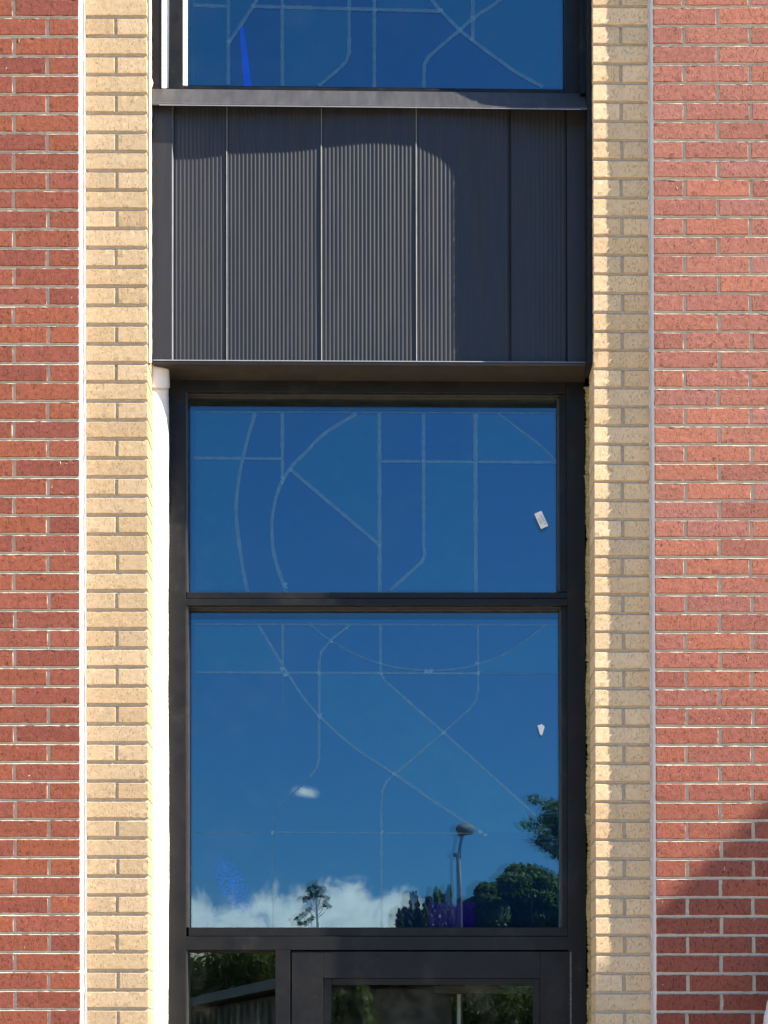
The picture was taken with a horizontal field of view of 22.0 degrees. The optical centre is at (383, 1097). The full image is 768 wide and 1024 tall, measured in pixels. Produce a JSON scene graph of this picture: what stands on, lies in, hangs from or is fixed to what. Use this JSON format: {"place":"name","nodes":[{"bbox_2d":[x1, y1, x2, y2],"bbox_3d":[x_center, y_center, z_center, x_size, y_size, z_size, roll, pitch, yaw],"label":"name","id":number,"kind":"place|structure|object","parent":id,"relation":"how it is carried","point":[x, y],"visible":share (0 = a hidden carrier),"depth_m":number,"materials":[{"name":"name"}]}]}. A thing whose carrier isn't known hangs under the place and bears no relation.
{"place":"outdoors","nodes":[
{"label":"outdoors","id":0,"kind":"place"},
{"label":"ground","id":1,"kind":"structure","parent":0,"visible":0},
{"bbox_2d":[0,0,79,1023],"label":"brick wall","id":2,"kind":"structure","parent":1,"relation":"on","point":[39,593],"depth_m":6.95,"materials":[{"name":"red brick"}]},
{"bbox_2d":[78,0,152,1023],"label":"brick pilaster","id":3,"kind":"object","parent":1,"relation":"on","point":[116,691],"visible":1,"depth_m":7.00,"materials":[{"name":"beige brick"}]},
{"bbox_2d":[148,0,152,362],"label":"sealant bead","id":4,"kind":"object","parent":3,"relation":"attached to","point":[150,83],"visible":1,"depth_m":7.04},
{"bbox_2d":[192,86,555,1023],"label":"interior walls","id":5,"kind":"structure","parent":1,"relation":"on","point":[232,988],"depth_m":10.20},
{"bbox_2d":[168,378,589,1023],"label":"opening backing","id":6,"kind":"object","parent":1,"relation":"on","point":[168,734],"visible":0.03,"depth_m":7.34,"materials":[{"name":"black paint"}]},
{"bbox_2d":[152,364,169,1023],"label":"membrane strip","id":7,"kind":"object","parent":6,"relation":"attached to","point":[160,496],"visible":0.83,"depth_m":7.16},
{"bbox_2d":[152,0,586,109],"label":"window","id":8,"kind":"structure","parent":6,"relation":"attached to","point":[474,54],"depth_m":7.22,"materials":[{"name":"glass"}]},
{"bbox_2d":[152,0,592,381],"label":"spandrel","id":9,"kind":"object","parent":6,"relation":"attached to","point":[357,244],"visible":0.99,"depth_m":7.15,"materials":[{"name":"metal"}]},
{"bbox_2d":[169,380,586,1023],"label":"window","id":10,"kind":"structure","parent":6,"relation":"attached to","point":[377,666],"depth_m":7.36,"materials":[{"name":"blue glass"}]},
{"bbox_2d":[292,952,571,1023],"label":"door","id":11,"kind":"structure","parent":10,"relation":"attached to","point":[541,978],"depth_m":7.28,"materials":[{"name":"black paint"}]},
{"bbox_2d":[535,511,547,528],"bbox_3d":[0.585,-2.151,7.333,0.050,0.066,0.002,0,0,0],"label":"sticker","id":12,"kind":"object","parent":10,"relation":"attached to","point":[540,518],"visible":1,"depth_m":7.33,"materials":[{"name":"paper"}]},
{"bbox_2d":[538,724,544,735],"bbox_3d":[0.584,-1.370,7.332,0.026,0.043,0.003,0,0,0],"label":"paper scrap","id":13,"kind":"object","parent":10,"relation":"attached to","point":[541,728],"visible":1,"depth_m":7.33,"materials":[{"name":"white paper"}]},
{"bbox_2d":[583,386,591,1023],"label":"foam strip","id":14,"kind":"object","parent":10,"relation":"attached to","point":[588,734],"visible":0.51,"depth_m":7.25,"materials":[{"name":"black"}]},
{"bbox_2d":[457,994,460,1023],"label":"pole","id":15,"kind":"object","parent":1,"relation":"on","point":[458,1008],"depth_m":7.54,"materials":[{"name":"grey metal"}]},
{"bbox_2d":[589,0,657,1023],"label":"brick pilaster","id":16,"kind":"object","parent":1,"relation":"on","point":[623,707],"visible":0.99,"depth_m":7.00,"materials":[{"name":"beige brick"}]},
{"bbox_2d":[653,0,767,1023],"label":"brick wall","id":17,"kind":"structure","parent":1,"relation":"on","point":[710,93],"depth_m":6.95,"materials":[{"name":"red brick"}]},
{"bbox_2d":[763,1001,767,1023],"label":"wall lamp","id":18,"kind":"object","parent":17,"relation":"attached to","point":[766,1017],"visible":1,"depth_m":6.69,"materials":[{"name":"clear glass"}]}
]}

